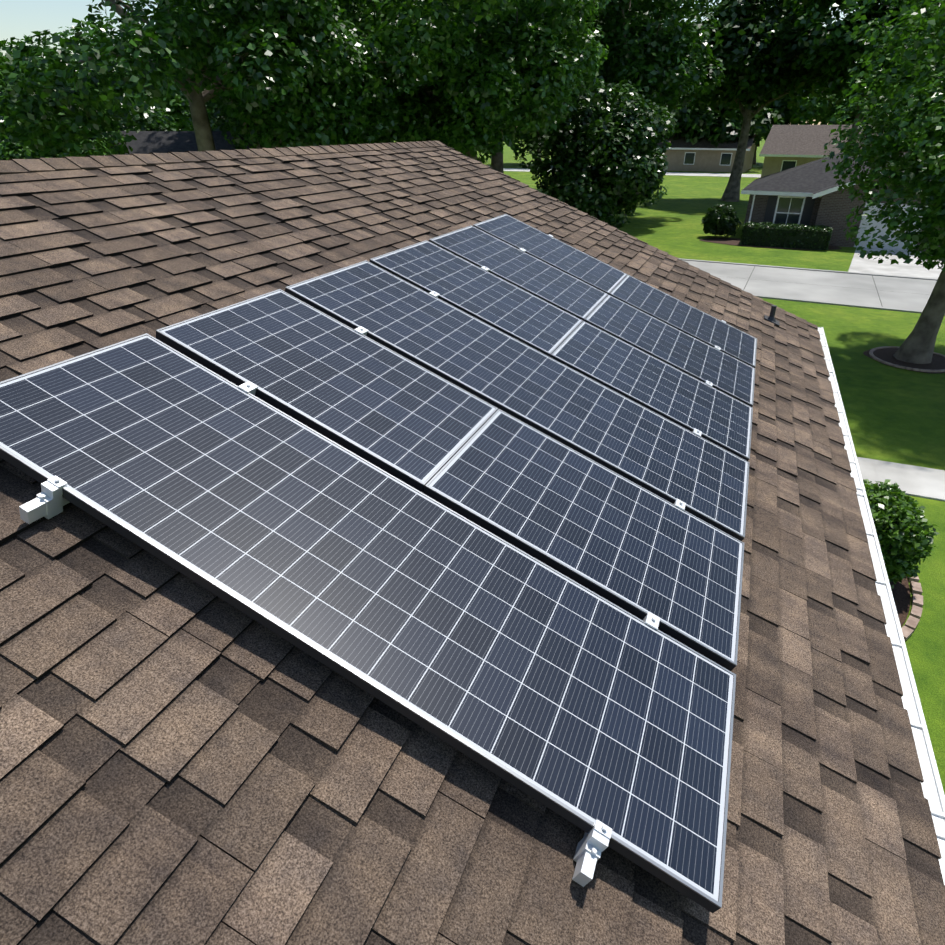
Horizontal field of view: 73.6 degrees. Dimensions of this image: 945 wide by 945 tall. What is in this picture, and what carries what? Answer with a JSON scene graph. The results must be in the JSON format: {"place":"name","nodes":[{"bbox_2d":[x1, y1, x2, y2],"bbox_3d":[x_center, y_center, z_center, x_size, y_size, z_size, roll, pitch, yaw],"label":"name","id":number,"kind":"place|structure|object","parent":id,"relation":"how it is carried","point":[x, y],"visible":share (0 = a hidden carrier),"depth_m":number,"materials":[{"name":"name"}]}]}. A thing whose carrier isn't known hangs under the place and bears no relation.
{"place":"outdoors","nodes":[
{"label":"outdoors","id":0,"kind":"place"},
{"bbox_2d":[0,0,854,124],"label":"sky","id":1,"kind":"structure","parent":0,"point":[18,18],"materials":[{"name":"white"}]},
{"bbox_2d":[503,116,583,164],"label":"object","id":2,"kind":"object","parent":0,"point":[525,135],"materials":[{"name":"green plant"}]},
{"bbox_2d":[503,168,760,176],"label":"road","id":3,"kind":"structure","parent":0,"point":[678,173],"depth_m":79.62,"materials":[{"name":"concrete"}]},
{"bbox_2d":[394,139,944,794],"bbox_3d":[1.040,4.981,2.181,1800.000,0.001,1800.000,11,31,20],"label":"ground","id":4,"kind":"structure","parent":0,"point":[894,415],"depth_m":15.94,"materials":[{"name":"green plant"}]},
{"bbox_2d":[0,84,123,159],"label":"tree","id":5,"kind":"object","parent":4,"relation":"on","point":[12,150],"depth_m":26.29,"materials":[{"name":"green plant"}]},
{"bbox_2d":[0,55,177,143],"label":"tree","id":6,"kind":"object","parent":4,"relation":"on","point":[146,119],"visible":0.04,"depth_m":38.35,"materials":[{"name":"green plant"}]},
{"bbox_2d":[48,25,216,130],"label":"tree","id":7,"kind":"object","parent":4,"relation":"on","point":[180,112],"depth_m":53.53,"materials":[{"name":"green plant"}]},
{"bbox_2d":[96,131,320,155],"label":"grey house","id":8,"kind":"structure","parent":4,"relation":"on","point":[146,142],"depth_m":28.34,"materials":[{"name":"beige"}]},
{"bbox_2d":[0,0,435,157],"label":"tree","id":9,"kind":"object","parent":4,"relation":"on","point":[329,80],"depth_m":16.22,"materials":[{"name":"green plant"}]},
{"bbox_2d":[153,0,420,141],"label":"tree","id":10,"kind":"object","parent":4,"relation":"on","point":[209,106],"visible":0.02,"depth_m":29.42,"materials":[{"name":"green plant"}]},
{"bbox_2d":[319,0,610,163],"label":"tree","id":11,"kind":"object","parent":4,"relation":"on","point":[516,87],"depth_m":21.99,"materials":[{"name":"green plant"}]},
{"bbox_2d":[395,0,629,173],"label":"tree","id":12,"kind":"object","parent":4,"relation":"on","point":[617,6],"depth_m":34.23,"materials":[{"name":"green plant"}]},
{"bbox_2d":[514,74,677,228],"bbox_3d":[5.645,-14.436,29.757,7.089,7.526,6.784,11,31,20],"label":"tree","id":13,"kind":"object","parent":4,"relation":"on","point":[636,171],"depth_m":28.05,"materials":[{"name":"green plant"}]},
{"bbox_2d":[554,0,709,118],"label":"tree","id":14,"kind":"object","parent":4,"relation":"on","point":[676,112],"depth_m":48.79,"materials":[{"name":"green plant"}]},
{"bbox_2d":[551,0,725,216],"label":"tree","id":15,"kind":"object","parent":4,"relation":"on","point":[665,68],"depth_m":34.64,"materials":[{"name":"green plant"}]},
{"bbox_2d":[656,129,759,172],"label":"tan house","id":16,"kind":"structure","parent":4,"relation":"on","point":[703,154],"depth_m":84.55,"materials":[{"name":"beige paint"}]},
{"bbox_2d":[701,203,741,237],"bbox_3d":[13.556,-13.744,34.349,2.105,1.679,2.013,11,31,20],"label":"shrub","id":17,"kind":"object","parent":4,"relation":"on","point":[731,221],"depth_m":33.88,"materials":[{"name":"green plant"}]},
{"bbox_2d":[673,0,828,201],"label":"tree","id":18,"kind":"object","parent":4,"relation":"on","point":[750,31],"depth_m":44.37,"materials":[{"name":"green plant"}]},
{"bbox_2d":[700,238,841,249],"bbox_3d":[15.467,-11.973,33.002,6.867,0.001,3.032,11,31,20],"label":"hedge bed","id":19,"kind":"object","parent":4,"relation":"on","point":[732,241],"visible":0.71,"depth_m":33.27,"materials":[{"name":"brown soil"}]},
{"bbox_2d":[740,221,832,250],"bbox_3d":[15.881,-12.037,32.079,4.226,1.175,1.553,11,31,20],"label":"hedge","id":20,"kind":"object","parent":4,"relation":"on","point":[799,237],"depth_m":31.67,"materials":[{"name":"green plant"}]},
{"bbox_2d":[784,0,944,149],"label":"tree","id":21,"kind":"object","parent":4,"relation":"on","point":[836,48],"depth_m":39.06,"materials":[{"name":"green plant"}]},
{"bbox_2d":[822,0,944,363],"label":"tree","id":22,"kind":"object","parent":4,"relation":"on","point":[916,126],"depth_m":14.36,"materials":[{"name":"green plant"}]},
{"bbox_2d":[889,577,910,626],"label":"bed mulch","id":23,"kind":"object","parent":4,"relation":"on","point":[901,595],"visible":0.04,"depth_m":8.21,"materials":[{"name":"brown soil"}]},
{"bbox_2d":[901,576,922,640],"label":"bed pavers","id":24,"kind":"object","parent":23,"relation":"on","point":[910,625],"visible":0.04,"depth_m":7.98,"materials":[{"name":"beige stone"}]},
{"bbox_2d":[857,457,944,500],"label":"front walk","id":25,"kind":"structure","parent":4,"relation":"on","point":[918,481],"depth_m":11.06,"materials":[{"name":"concrete"}]},
{"bbox_2d":[863,479,939,588],"bbox_3d":[5.212,0.699,8.393,1.625,1.262,1.629,11,31,20],"label":"bush","id":26,"kind":"object","parent":4,"relation":"on","point":[915,543],"depth_m":7.88,"materials":[{"name":"green plant"}]},
{"bbox_2d":[863,349,944,373],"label":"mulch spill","id":27,"kind":"object","parent":4,"relation":"on","point":[865,353],"visible":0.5,"depth_m":16.37,"materials":[{"name":"brown soil"}]},
{"bbox_2d":[869,346,944,371],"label":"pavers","id":28,"kind":"object","parent":27,"relation":"on","point":[872,355],"visible":0.83,"depth_m":16.32,"materials":[{"name":"grey stone"}]},
{"bbox_2d":[873,348,944,369],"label":"mulch","id":29,"kind":"object","parent":4,"relation":"on","point":[936,363],"visible":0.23,"depth_m":16.52,"materials":[{"name":"brown soil"}]},
{"bbox_2d":[892,75,944,117],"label":"tree","id":30,"kind":"object","parent":4,"relation":"on","point":[928,83],"depth_m":46.82,"materials":[{"name":"green plant"}]},
{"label":"wood","id":31,"kind":"object","parent":4,"relation":"on","visible":0},
{"bbox_2d":[205,104,231,130],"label":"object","id":32,"kind":"object","parent":31,"relation":"attached to","point":[210,117],"visible":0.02,"depth_m":116.26,"materials":[{"name":"green plant"}]},
{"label":"house","id":33,"kind":"structure","parent":4,"relation":"on"},
{"bbox_2d":[0,140,944,944],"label":"roof shingles","id":34,"kind":"object","parent":33,"relation":"on","point":[184,760],"visible":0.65,"depth_m":2.26,"materials":[{"name":"brown asphalt"}]},
{"bbox_2d":[19,234,725,886],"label":"panel clamps","id":35,"kind":"object","parent":34,"relation":"on","point":[49,502],"visible":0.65,"depth_m":2.28,"materials":[{"name":"silver metal"}]},
{"bbox_2d":[156,289,497,491],"bbox_3d":[-0.755,-0.551,3.608,1.551,0.640,1.026,11,31,20],"label":"panel","id":36,"kind":"object","parent":35,"relation":"attached to","point":[400,417],"visible":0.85,"depth_m":3.49,"materials":[{"name":"blue glass"}]},
{"bbox_2d":[0,333,735,912],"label":"panel","id":37,"kind":"object","parent":35,"relation":"attached to","point":[560,693],"visible":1,"depth_m":2.48,"materials":[{"name":"blue glass"}]},
{"bbox_2d":[369,240,582,356],"bbox_3d":[0.076,-1.516,5.366,1.551,0.640,1.026,11,31,20],"label":"panel","id":38,"kind":"object","parent":35,"relation":"attached to","point":[511,310],"visible":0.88,"depth_m":5.28,"materials":[{"name":"blue glass"}]},
{"bbox_2d":[285,260,749,540],"bbox_3d":[0.371,-0.631,4.373,3.090,1.236,1.026,11,31,20],"label":"panel","id":39,"kind":"object","parent":35,"relation":"attached to","point":[703,479],"visible":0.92,"depth_m":4.27,"materials":[{"name":"blue glass"}]},
{"bbox_2d":[429,225,607,321],"bbox_3d":[0.491,-1.999,6.245,1.551,0.640,1.026,11,31,20],"label":"panel","id":40,"kind":"object","parent":35,"relation":"attached to","point":[552,285],"visible":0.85,"depth_m":6.17,"materials":[{"name":"blue glass"}]},
{"bbox_2d":[473,214,626,294],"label":"panel","id":41,"kind":"object","parent":35,"relation":"attached to","point":[566,258],"visible":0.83,"depth_m":7.06,"materials":[{"name":"blue glass"}]},
{"bbox_2d":[423,409,743,670],"bbox_3d":[0.667,0.255,3.379,1.551,0.640,1.026,11,31,20],"label":"panel","id":42,"kind":"object","parent":35,"relation":"attached to","point":[629,546],"visible":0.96,"depth_m":3.26,"materials":[{"name":"blue glass"}]},
{"bbox_2d":[550,321,752,460],"bbox_3d":[1.497,-0.711,5.137,1.551,0.640,1.026,11,31,20],"label":"panel","id":43,"kind":"object","parent":35,"relation":"attached to","point":[668,392],"visible":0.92,"depth_m":5.05,"materials":[{"name":"blue glass"}]},
{"bbox_2d":[584,295,754,406],"bbox_3d":[1.913,-1.194,6.016,1.551,0.640,1.026,11,31,20],"label":"panel","id":44,"kind":"object","parent":35,"relation":"attached to","point":[727,374],"visible":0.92,"depth_m":5.94,"materials":[{"name":"blue glass"}]},
{"bbox_2d":[609,275,756,367],"bbox_3d":[2.328,-1.677,6.895,1.551,0.640,1.026,11,31,20],"label":"panel","id":45,"kind":"object","parent":35,"relation":"attached to","point":[712,331],"visible":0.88,"depth_m":6.83,"materials":[{"name":"blue glass"}]},
{"bbox_2d":[764,305,779,325],"bbox_3d":[4.100,-2.153,8.609,0.208,0.240,0.200,11,31,20],"label":"vent pipe","id":46,"kind":"object","parent":34,"relation":"on","point":[770,317],"visible":0.94,"depth_m":8.59,"materials":[{"name":"grey metal"}]},
{"bbox_2d":[818,327,944,884],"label":"gutter","id":47,"kind":"object","parent":33,"relation":"attached to","point":[932,789],"visible":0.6,"depth_m":3.62,"materials":[{"name":"white paint"}]},
{"bbox_2d":[659,88,784,147],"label":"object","id":48,"kind":"object","parent":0,"point":[695,122],"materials":[{"name":"green plant"}]},
{"bbox_2d":[752,4,829,163],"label":"tree","id":49,"kind":"object","parent":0,"point":[784,112],"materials":[{"name":"green plant"}]},
{"bbox_2d":[682,260,936,310],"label":"road","id":50,"kind":"structure","parent":0,"point":[863,294],"depth_m":24.36,"materials":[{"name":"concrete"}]},
{"bbox_2d":[679,258,944,315],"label":"kerbs","id":51,"kind":"structure","parent":50,"relation":"on","point":[843,304],"depth_m":22.83,"materials":[{"name":"concrete"}]},
{"bbox_2d":[759,125,892,176],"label":"tan house","id":52,"kind":"structure","parent":0,"point":[785,147],"depth_m":65.68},
{"bbox_2d":[741,152,943,251],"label":"neighbour house","id":53,"kind":"structure","parent":0,"point":[807,194],"depth_m":32.91,"materials":[{"name":"brick"}]},
{"bbox_2d":[792,88,900,124],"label":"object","id":54,"kind":"object","parent":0,"point":[818,104],"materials":[{"name":"green plant"}]},
{"bbox_2d":[848,247,943,278],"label":"driveway","id":55,"kind":"structure","parent":0,"point":[865,264],"depth_m":27.59,"materials":[{"name":"concrete"}]}
]}

